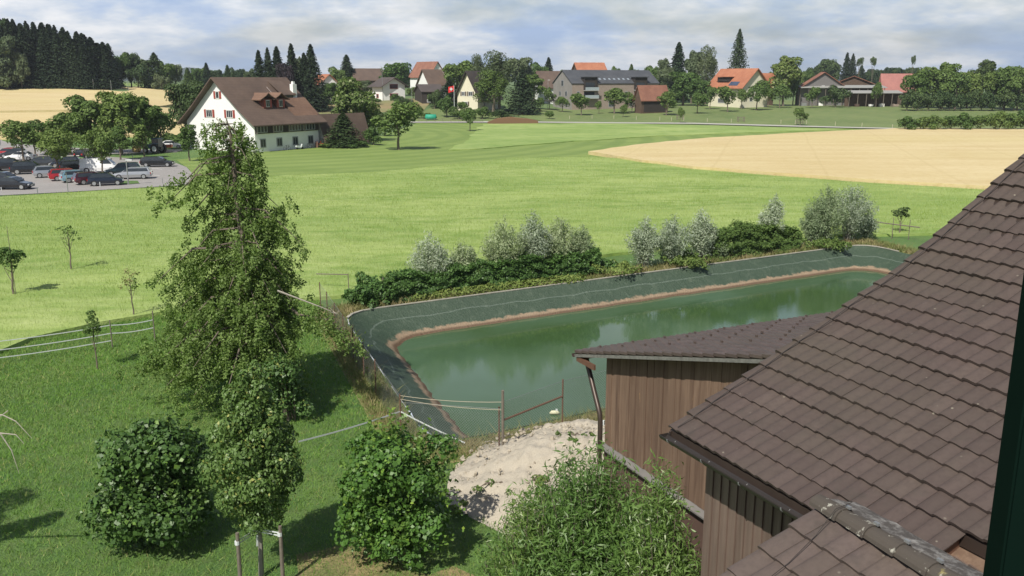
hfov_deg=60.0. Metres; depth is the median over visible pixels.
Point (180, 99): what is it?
tree
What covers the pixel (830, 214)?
willow bush
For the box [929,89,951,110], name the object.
bush
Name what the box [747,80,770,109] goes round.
orchard tree
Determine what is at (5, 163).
parked car
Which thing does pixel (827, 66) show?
tree
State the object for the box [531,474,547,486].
weed clump
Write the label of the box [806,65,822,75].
tree
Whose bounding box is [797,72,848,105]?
farm barn
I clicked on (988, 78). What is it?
tree
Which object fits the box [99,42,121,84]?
spruce tree
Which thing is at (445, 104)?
shrub
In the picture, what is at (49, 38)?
spruce tree
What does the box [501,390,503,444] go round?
post
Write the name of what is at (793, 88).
tree
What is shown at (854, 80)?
farm barn
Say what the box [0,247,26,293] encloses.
young tree
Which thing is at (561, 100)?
orchard tree
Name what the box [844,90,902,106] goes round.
lean to
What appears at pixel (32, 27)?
spruce tree
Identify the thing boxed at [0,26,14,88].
spruce tree
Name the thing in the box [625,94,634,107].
orchard tree
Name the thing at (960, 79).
tree
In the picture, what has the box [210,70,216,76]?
tree
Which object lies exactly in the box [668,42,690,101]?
spruce tree
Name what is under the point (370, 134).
bush
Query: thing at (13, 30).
spruce tree
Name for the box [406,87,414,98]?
tree
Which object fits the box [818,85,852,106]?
bush
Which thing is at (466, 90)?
house
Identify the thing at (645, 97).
open shed
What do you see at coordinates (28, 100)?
wheat field
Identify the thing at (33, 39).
spruce tree
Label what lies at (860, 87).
lean to
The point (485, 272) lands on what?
hedge
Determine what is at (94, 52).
spruce tree
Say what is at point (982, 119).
bush
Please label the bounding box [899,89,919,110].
bush
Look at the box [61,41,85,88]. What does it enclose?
spruce tree
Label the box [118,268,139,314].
young tree
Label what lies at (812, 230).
willow bush
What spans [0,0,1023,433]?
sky
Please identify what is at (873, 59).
tree
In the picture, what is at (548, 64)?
tree
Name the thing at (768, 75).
barn house
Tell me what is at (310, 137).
window
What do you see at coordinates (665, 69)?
tree
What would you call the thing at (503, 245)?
willow bush
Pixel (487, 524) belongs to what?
gravel ground
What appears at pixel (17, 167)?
parked car
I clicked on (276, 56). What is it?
spruce tree
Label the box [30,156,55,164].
parked car
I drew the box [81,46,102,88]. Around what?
spruce tree
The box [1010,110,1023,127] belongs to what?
bush
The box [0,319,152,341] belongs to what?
fence tape
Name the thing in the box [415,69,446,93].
house
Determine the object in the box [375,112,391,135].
tree
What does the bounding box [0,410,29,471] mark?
walnut tree
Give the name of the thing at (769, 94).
orchard tree
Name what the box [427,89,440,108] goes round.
shrub
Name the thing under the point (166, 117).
tree
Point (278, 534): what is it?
tree tie
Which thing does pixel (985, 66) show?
tree
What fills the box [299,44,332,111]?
spruce tree
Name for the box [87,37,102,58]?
spruce tree
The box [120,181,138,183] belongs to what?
grass island
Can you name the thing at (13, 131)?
lot tree
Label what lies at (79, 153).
parked car
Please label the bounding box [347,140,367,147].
bush
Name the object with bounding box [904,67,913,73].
tree
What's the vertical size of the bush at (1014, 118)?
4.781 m
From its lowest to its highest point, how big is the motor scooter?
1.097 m
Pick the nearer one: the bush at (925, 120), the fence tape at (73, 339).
the fence tape at (73, 339)
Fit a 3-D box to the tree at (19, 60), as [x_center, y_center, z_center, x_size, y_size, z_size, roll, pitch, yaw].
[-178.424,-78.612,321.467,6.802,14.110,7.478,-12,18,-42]
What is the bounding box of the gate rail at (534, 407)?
[504,396,562,420]
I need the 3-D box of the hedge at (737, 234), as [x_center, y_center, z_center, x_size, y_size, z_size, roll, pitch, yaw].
[17.696,-3.792,64.829,8.619,2.831,2.033,-7,15,-29]
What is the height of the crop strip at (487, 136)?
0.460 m
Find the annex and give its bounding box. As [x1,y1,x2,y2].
[317,113,370,145]
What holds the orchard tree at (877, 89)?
on the village meadow at (860, 116)
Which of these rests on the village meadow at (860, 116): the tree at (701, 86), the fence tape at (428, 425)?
the tree at (701, 86)
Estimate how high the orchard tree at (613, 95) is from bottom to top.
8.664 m
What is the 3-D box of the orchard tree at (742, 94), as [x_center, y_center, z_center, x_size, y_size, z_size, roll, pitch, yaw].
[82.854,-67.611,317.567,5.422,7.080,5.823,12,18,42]
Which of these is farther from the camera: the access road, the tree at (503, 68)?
the tree at (503, 68)
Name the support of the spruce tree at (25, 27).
on the ground at (270, 559)
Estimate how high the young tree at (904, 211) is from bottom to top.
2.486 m
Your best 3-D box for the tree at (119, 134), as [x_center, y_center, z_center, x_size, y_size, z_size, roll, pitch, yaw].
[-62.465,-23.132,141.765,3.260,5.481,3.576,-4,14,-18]
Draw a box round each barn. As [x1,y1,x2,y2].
[659,154,1023,575]
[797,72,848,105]
[839,76,875,84]
[879,74,915,104]
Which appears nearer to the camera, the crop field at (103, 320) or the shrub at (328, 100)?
the crop field at (103, 320)
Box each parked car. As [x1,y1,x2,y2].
[0,147,20,152]
[0,148,26,157]
[0,158,17,169]
[0,171,23,179]
[0,176,34,189]
[4,151,37,160]
[9,161,39,174]
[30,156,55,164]
[32,165,55,177]
[48,168,72,180]
[49,156,79,166]
[58,169,82,182]
[59,160,78,168]
[71,171,96,184]
[73,149,95,157]
[87,172,123,185]
[104,162,141,173]
[112,166,152,178]
[139,156,174,166]
[163,140,180,147]
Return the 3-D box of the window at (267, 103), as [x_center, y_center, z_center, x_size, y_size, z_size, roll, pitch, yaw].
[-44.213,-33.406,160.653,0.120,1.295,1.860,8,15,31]
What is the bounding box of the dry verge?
[315,244,911,463]
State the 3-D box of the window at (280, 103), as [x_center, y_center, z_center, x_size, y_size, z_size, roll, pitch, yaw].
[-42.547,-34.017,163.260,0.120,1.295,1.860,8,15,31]
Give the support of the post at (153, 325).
on the ground at (270, 559)
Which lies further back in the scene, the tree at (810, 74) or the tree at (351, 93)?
the tree at (810, 74)
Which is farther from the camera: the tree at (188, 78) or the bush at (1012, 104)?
the tree at (188, 78)
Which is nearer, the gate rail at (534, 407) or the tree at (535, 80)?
the gate rail at (534, 407)
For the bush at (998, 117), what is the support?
on the ground at (270, 559)
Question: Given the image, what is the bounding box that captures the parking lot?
[0,140,192,194]
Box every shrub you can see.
[259,352,315,421]
[317,94,333,105]
[371,98,381,102]
[389,94,402,100]
[398,97,412,103]
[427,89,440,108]
[436,95,458,116]
[449,109,464,118]
[457,102,468,110]
[474,106,492,117]
[490,109,511,117]
[544,111,553,118]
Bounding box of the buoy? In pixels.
[549,409,559,414]
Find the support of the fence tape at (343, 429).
attached to the chain link fence at (375, 368)
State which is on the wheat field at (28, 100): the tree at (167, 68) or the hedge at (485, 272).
the tree at (167, 68)
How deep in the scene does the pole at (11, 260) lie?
52.11 m
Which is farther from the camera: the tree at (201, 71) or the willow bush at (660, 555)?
the tree at (201, 71)
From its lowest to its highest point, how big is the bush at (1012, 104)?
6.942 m
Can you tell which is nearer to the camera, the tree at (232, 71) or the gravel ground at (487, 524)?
the gravel ground at (487, 524)
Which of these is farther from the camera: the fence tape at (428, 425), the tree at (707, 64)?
the tree at (707, 64)
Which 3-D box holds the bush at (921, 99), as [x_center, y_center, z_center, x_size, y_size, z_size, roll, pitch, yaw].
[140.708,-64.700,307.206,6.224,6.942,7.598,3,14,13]
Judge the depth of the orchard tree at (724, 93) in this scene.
300.26 m
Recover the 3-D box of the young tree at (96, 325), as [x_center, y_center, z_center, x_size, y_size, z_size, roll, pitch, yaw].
[-18.416,2.368,38.968,0.796,2.762,0.946,-6,15,-25]
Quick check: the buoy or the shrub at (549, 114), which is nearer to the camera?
the buoy
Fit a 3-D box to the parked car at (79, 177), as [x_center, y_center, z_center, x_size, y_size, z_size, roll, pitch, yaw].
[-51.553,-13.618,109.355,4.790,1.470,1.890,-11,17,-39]
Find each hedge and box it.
[379,245,601,302]
[707,217,802,260]
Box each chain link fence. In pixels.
[319,282,401,431]
[401,402,500,450]
[504,382,561,439]
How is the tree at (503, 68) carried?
on the ground at (270, 559)
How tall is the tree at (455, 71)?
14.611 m
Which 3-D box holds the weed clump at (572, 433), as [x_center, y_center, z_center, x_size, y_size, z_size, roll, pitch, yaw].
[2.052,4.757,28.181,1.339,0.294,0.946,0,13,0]
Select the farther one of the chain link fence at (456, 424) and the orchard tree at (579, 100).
the orchard tree at (579, 100)
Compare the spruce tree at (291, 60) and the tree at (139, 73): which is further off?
the tree at (139, 73)
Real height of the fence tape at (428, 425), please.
0.848 m
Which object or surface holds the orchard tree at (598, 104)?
on the village meadow at (860, 116)
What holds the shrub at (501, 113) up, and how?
on the ground at (270, 559)
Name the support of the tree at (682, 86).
on the village meadow at (860, 116)
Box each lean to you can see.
[795,85,887,105]
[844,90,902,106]
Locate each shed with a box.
[413,84,442,103]
[572,311,833,575]
[632,85,667,113]
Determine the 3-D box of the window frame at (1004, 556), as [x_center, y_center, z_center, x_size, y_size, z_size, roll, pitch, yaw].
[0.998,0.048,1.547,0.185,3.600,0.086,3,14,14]
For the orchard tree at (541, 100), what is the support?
on the village meadow at (860, 116)
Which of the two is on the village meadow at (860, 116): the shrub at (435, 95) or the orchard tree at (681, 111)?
the orchard tree at (681, 111)
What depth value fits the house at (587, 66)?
391.40 m
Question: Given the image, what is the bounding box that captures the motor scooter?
[295,143,303,149]
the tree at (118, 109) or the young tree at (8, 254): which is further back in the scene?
the tree at (118, 109)
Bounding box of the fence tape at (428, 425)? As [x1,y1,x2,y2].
[401,411,464,442]
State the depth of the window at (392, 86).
324.59 m
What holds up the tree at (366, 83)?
on the ground at (270, 559)
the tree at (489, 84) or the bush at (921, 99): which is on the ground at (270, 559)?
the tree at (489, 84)
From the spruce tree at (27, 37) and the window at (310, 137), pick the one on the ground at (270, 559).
the spruce tree at (27, 37)
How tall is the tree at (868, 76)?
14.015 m
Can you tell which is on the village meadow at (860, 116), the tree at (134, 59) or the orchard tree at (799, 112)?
the orchard tree at (799, 112)
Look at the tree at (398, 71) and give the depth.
357.64 m
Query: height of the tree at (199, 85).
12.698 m
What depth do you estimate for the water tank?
262.65 m
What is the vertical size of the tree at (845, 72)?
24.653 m
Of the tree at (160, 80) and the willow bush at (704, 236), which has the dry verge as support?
the willow bush at (704, 236)
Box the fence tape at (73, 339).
[0,327,152,349]
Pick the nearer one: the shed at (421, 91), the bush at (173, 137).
the bush at (173, 137)
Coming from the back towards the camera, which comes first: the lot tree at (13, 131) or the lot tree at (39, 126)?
the lot tree at (39, 126)
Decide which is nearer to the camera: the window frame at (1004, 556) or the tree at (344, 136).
the window frame at (1004, 556)
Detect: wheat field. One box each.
[0,86,173,112]
[0,107,182,139]
[588,128,1023,189]
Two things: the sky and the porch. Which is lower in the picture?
the porch
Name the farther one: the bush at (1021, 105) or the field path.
the bush at (1021, 105)
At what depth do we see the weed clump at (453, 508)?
26.28 m
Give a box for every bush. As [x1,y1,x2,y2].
[0,63,20,88]
[74,407,218,553]
[148,133,186,143]
[330,405,465,569]
[343,271,402,308]
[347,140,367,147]
[361,126,382,144]
[404,230,453,285]
[446,238,478,282]
[470,432,700,575]
[477,478,563,575]
[479,214,528,279]
[513,208,552,272]
[544,216,582,265]
[571,224,596,262]
[600,258,616,273]
[601,448,701,575]
[624,215,665,267]
[653,213,693,263]
[684,206,718,257]
[709,242,731,258]
[798,207,828,241]
[801,183,850,238]
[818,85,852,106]
[827,184,880,240]
[853,214,881,239]
[897,116,921,129]
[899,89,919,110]
[909,91,926,110]
[916,116,931,128]
[918,93,939,110]
[927,115,947,129]
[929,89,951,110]
[937,91,963,110]
[943,116,962,128]
[947,93,973,110]
[956,112,978,128]
[961,89,983,110]
[973,115,993,128]
[976,91,996,110]
[983,110,1013,128]
[986,93,1001,110]
[994,89,1016,110]
[1000,113,1022,126]
[1006,91,1023,110]
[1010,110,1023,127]
[1015,94,1023,108]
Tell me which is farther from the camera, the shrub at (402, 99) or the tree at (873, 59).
the tree at (873, 59)
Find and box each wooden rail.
[316,273,347,274]
[871,214,919,227]
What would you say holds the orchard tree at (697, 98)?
on the village meadow at (860, 116)
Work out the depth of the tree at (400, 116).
159.61 m
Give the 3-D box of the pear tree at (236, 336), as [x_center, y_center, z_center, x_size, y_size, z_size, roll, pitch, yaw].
[-10.639,-0.646,33.241,6.886,11.292,9.332,-12,18,-41]
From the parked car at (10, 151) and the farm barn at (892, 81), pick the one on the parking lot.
the parked car at (10, 151)
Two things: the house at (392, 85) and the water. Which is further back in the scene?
the house at (392, 85)
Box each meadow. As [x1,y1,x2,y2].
[124,83,179,86]
[177,123,863,185]
[316,99,428,113]
[408,105,508,121]
[514,100,1023,128]
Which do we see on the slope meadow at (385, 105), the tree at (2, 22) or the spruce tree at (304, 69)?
the spruce tree at (304, 69)
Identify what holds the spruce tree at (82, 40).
on the ground at (270, 559)
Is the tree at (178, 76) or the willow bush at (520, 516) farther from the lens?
the tree at (178, 76)
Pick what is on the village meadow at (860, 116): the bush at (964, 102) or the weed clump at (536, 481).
the bush at (964, 102)
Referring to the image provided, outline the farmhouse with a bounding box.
[177,77,326,151]
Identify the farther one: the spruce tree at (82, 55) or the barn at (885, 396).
the spruce tree at (82, 55)
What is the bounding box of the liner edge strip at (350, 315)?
[347,245,898,317]
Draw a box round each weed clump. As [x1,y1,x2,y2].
[410,273,585,301]
[446,489,468,515]
[470,478,512,494]
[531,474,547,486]
[555,430,596,442]
[590,259,642,275]
[659,249,713,269]
[798,236,851,251]
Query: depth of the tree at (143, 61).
367.62 m
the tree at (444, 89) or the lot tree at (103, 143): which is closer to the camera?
the lot tree at (103, 143)
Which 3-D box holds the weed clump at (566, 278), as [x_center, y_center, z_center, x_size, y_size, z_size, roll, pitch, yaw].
[-0.599,-0.027,54.170,12.440,0.828,1.103,-7,15,-27]
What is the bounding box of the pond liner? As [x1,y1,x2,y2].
[348,246,909,438]
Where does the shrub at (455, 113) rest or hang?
on the garden meadow at (437, 112)
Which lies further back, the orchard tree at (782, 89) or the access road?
the orchard tree at (782, 89)
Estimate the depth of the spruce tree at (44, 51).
323.25 m
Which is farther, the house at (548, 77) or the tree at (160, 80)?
the tree at (160, 80)
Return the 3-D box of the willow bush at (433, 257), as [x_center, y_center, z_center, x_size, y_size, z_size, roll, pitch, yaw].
[-4.989,-1.559,53.309,2.907,3.811,2.912,-4,14,-15]
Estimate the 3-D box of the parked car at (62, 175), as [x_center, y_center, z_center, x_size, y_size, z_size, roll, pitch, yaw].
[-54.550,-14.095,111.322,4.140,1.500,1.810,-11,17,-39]
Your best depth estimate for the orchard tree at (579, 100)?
285.01 m
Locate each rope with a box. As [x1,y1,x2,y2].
[400,395,466,401]
[401,399,496,409]
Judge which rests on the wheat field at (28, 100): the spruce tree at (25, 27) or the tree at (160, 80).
the tree at (160, 80)
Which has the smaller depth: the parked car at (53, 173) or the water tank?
the parked car at (53, 173)
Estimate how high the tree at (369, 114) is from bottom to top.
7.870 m
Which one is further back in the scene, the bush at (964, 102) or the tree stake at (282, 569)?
the bush at (964, 102)
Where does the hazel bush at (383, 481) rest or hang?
on the ground at (270, 559)
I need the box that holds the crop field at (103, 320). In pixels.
[0,157,983,353]
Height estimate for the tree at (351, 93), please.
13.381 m
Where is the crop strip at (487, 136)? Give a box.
[448,123,852,150]
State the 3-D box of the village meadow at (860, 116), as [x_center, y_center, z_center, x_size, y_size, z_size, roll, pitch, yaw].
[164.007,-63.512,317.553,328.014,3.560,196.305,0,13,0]
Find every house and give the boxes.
[315,74,337,98]
[351,68,384,91]
[367,77,408,100]
[409,61,444,87]
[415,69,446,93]
[452,71,502,109]
[535,71,560,103]
[571,62,606,69]
[708,68,771,107]
[763,73,774,104]
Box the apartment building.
[552,70,659,109]
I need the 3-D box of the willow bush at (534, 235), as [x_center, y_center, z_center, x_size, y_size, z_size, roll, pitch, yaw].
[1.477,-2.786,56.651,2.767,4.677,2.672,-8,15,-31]
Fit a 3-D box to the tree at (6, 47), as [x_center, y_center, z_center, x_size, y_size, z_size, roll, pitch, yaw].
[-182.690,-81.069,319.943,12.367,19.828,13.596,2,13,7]
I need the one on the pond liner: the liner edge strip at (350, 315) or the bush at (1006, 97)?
the liner edge strip at (350, 315)
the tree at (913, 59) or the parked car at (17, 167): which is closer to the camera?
the parked car at (17, 167)
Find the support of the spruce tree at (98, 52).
on the ground at (270, 559)
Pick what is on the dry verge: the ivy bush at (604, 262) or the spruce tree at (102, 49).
the ivy bush at (604, 262)
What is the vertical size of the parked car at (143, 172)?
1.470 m
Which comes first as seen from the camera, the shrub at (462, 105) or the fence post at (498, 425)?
the fence post at (498, 425)
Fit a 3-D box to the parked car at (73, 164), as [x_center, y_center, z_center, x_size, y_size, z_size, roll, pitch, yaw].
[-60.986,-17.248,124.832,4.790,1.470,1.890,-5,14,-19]
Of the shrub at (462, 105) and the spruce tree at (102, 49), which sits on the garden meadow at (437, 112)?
the shrub at (462, 105)
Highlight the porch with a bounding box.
[719,494,982,575]
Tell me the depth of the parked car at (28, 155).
140.45 m
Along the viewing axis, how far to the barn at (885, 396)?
11.61 m
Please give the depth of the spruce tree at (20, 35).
322.50 m
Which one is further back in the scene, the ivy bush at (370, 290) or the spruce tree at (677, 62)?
the spruce tree at (677, 62)
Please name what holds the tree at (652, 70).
on the ground at (270, 559)
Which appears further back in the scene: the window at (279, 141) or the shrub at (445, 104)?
the shrub at (445, 104)
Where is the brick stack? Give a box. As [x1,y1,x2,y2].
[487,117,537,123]
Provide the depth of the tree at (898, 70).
579.66 m
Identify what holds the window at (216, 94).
in the farmhouse
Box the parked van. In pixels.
[79,158,116,171]
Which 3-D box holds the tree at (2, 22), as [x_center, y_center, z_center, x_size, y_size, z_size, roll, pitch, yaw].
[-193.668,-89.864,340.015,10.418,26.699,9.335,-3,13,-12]
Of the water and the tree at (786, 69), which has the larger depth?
the tree at (786, 69)
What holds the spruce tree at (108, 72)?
on the ground at (270, 559)
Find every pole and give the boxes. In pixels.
[6,226,15,292]
[448,86,454,106]
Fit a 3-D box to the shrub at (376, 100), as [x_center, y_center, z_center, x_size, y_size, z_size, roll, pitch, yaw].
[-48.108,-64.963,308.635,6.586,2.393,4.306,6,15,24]
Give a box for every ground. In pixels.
[0,81,1022,575]
[469,516,507,534]
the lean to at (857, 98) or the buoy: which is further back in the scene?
the lean to at (857, 98)
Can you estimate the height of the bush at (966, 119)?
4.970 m
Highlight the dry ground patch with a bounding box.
[295,545,473,575]
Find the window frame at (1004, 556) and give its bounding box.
[983,274,1023,575]
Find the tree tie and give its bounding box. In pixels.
[234,529,281,545]
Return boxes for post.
[109,320,112,346]
[152,311,155,340]
[498,406,499,445]
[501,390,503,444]
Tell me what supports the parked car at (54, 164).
on the parking lot
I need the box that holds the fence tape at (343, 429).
[299,411,399,441]
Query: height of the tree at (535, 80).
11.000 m
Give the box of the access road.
[0,143,180,153]
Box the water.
[397,270,887,436]
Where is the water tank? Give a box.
[425,114,436,119]
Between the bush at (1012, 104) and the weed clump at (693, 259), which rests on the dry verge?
the weed clump at (693, 259)
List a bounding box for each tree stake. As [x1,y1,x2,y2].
[235,532,241,575]
[278,525,284,575]
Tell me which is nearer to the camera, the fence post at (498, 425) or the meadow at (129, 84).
the fence post at (498, 425)
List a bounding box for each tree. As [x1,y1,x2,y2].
[0,18,4,26]
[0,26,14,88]
[0,35,25,88]
[0,119,44,160]
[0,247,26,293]
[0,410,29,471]
[2,23,16,88]
[7,23,18,87]
[8,51,30,88]
[10,28,38,88]
[13,31,44,88]
[22,119,45,153]
[23,20,29,34]
[29,22,36,38]
[29,29,43,84]
[29,29,60,88]
[35,31,39,67]
[35,128,81,167]
[37,22,44,31]
[41,34,52,75]
[42,34,66,88]
[43,112,88,154]
[45,24,52,40]
[51,25,58,37]
[52,34,69,87]
[54,35,76,88]
[54,225,82,268]
[59,27,65,36]
[60,94,103,138]
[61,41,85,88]
[68,45,101,89]
[72,31,78,47]
[73,130,117,171]
[77,33,87,50]
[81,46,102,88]
[82,310,100,367]
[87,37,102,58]
[89,46,111,88]
[94,50,126,88]
[94,90,142,154]
[95,43,102,52]
[95,49,112,87]
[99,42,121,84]
[100,46,120,85]
[105,43,125,86]
[110,126,131,159]
[114,52,130,82]
[114,118,372,417]
[115,62,121,73]
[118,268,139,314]
[122,52,140,86]
[124,63,150,87]
[128,96,167,147]
[131,124,152,156]
[135,59,152,86]
[140,52,172,89]
[144,112,175,138]
[150,73,169,89]
[157,61,175,82]
[163,83,199,127]
[168,63,182,84]
[177,124,199,160]
[180,68,193,87]
[183,79,204,125]
[190,68,200,81]
[197,68,203,80]
[197,359,304,575]
[200,63,211,83]
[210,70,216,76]
[215,69,224,76]
[223,65,230,76]
[229,67,235,76]
[234,69,244,76]
[243,68,253,76]
[251,50,264,76]
[262,47,274,76]
[268,46,282,76]
[275,63,294,81]
[285,43,303,93]
[296,56,301,77]
[297,52,320,110]
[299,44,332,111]
[318,113,367,148]
[324,83,338,99]
[327,66,347,80]
[331,76,376,113]
[339,54,354,78]
[357,104,380,129]
[360,80,371,97]
[370,100,424,149]
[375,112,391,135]
[378,62,411,84]
[405,71,409,87]
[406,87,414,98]
[429,80,457,107]
[443,60,472,87]
[459,107,476,130]
[471,53,486,70]
[472,69,508,111]
[479,50,513,110]
[503,70,542,113]
[506,57,534,85]
[525,74,544,99]
[529,62,549,72]
[534,98,544,109]
[542,87,556,109]
[545,57,552,70]
[554,97,569,111]
[569,93,589,114]
[594,101,601,108]
[603,88,632,113]
[620,104,627,112]
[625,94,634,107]
[644,65,657,78]
[656,58,674,87]
[656,91,676,114]
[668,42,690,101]
[669,71,700,105]
[678,107,685,117]
[684,50,703,103]
[688,77,710,105]
[691,92,708,113]
[696,44,718,103]
[702,87,717,108]
[716,86,737,111]
[727,29,749,68]
[737,89,751,108]
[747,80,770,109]
[756,192,785,249]
[762,87,774,106]
[769,55,803,105]
[771,84,791,107]
[785,76,801,105]
[793,107,808,124]
[799,68,806,84]
[804,87,821,107]
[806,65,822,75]
[806,70,813,80]
[815,59,836,77]
[831,62,841,79]
[840,52,852,80]
[843,53,857,78]
[856,57,863,74]
[857,65,866,79]
[864,71,872,81]
[867,69,880,83]
[870,56,876,81]
[870,82,882,106]
[880,67,891,74]
[891,67,903,73]
[891,207,910,232]
[900,70,932,108]
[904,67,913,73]
[911,55,915,71]
[916,66,941,107]
[929,62,961,108]
[943,70,971,109]
[958,71,983,107]
[967,59,996,94]
[983,67,1005,94]
[988,65,1021,109]
[1007,68,1023,110]
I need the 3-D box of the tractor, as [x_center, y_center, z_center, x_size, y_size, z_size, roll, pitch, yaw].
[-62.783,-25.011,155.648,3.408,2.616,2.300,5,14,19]
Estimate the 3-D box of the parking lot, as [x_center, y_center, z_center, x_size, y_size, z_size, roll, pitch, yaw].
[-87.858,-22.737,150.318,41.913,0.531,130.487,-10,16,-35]
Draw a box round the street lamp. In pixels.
[125,159,132,184]
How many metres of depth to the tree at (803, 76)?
490.52 m
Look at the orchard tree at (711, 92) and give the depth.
313.17 m
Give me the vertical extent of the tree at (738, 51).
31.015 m
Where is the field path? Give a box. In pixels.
[411,121,889,128]
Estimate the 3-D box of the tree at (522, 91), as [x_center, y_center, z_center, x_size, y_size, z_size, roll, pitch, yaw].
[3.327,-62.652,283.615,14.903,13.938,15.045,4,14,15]
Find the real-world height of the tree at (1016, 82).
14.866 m
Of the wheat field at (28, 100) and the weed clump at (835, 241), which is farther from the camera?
the wheat field at (28, 100)
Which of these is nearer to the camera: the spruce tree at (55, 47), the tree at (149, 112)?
the tree at (149, 112)
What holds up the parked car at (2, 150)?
on the parking lot
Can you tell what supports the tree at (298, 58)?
on the ground at (270, 559)
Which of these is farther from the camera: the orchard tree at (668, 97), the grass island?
the orchard tree at (668, 97)
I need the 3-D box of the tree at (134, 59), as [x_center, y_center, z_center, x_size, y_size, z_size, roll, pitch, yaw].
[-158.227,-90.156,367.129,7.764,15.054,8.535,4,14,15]
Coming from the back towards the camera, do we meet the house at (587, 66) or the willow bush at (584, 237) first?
the house at (587, 66)
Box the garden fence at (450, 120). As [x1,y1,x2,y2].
[418,118,482,121]
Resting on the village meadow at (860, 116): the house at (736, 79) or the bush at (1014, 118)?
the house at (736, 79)
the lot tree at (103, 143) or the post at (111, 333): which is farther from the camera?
the lot tree at (103, 143)
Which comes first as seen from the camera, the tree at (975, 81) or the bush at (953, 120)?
the bush at (953, 120)
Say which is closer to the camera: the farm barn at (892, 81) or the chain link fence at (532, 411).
the chain link fence at (532, 411)
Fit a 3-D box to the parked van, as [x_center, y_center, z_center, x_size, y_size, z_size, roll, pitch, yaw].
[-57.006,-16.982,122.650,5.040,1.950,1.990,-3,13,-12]
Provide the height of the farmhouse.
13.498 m
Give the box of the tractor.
[144,138,166,153]
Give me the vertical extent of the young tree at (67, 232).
3.409 m
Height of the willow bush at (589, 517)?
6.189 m
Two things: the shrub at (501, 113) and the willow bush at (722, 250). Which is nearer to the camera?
the willow bush at (722, 250)
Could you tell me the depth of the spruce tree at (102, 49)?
339.39 m
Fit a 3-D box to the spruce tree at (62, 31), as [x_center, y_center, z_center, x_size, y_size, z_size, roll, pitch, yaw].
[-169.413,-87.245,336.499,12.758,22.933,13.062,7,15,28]
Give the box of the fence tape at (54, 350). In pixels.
[0,340,110,357]
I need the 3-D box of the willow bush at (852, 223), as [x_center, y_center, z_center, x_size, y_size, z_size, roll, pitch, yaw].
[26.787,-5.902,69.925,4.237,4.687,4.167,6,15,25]
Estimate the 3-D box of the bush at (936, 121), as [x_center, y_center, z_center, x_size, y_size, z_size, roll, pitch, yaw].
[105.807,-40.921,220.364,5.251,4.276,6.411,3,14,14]
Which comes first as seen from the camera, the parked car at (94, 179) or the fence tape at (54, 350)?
the fence tape at (54, 350)
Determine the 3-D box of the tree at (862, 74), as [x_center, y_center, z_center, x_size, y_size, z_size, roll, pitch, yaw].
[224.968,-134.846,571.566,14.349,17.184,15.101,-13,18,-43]
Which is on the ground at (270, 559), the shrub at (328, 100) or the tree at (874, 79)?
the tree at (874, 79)
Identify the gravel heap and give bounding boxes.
[446,418,604,532]
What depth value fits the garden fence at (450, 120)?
257.65 m
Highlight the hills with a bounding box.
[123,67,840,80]
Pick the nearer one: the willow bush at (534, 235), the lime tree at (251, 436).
the lime tree at (251, 436)
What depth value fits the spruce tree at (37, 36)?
327.96 m
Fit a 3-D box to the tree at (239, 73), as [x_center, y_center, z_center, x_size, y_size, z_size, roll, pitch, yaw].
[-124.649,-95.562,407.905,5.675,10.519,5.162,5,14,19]
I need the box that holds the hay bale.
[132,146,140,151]
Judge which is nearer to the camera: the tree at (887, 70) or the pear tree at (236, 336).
the pear tree at (236, 336)
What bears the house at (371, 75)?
on the ground at (270, 559)
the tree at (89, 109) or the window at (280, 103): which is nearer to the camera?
the tree at (89, 109)
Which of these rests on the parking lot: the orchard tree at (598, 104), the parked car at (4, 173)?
the parked car at (4, 173)
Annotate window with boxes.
[204,109,214,117]
[213,91,220,98]
[224,110,234,117]
[260,139,265,147]
[264,100,271,106]
[276,137,282,146]
[277,100,284,106]
[292,136,297,144]
[308,135,313,143]
[390,84,397,88]
[467,91,473,95]
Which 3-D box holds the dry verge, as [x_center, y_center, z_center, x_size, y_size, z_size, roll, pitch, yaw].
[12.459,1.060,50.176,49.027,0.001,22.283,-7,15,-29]
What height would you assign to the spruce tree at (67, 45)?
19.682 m
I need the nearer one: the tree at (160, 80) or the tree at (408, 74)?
the tree at (160, 80)
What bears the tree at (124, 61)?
on the wheat field at (28, 100)
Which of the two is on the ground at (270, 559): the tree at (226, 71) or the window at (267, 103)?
the tree at (226, 71)
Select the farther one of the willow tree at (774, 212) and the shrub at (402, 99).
the shrub at (402, 99)
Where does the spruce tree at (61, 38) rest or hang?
on the ground at (270, 559)
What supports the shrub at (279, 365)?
on the ground at (270, 559)
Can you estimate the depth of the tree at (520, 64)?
403.42 m
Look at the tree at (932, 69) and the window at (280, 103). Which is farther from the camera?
the tree at (932, 69)

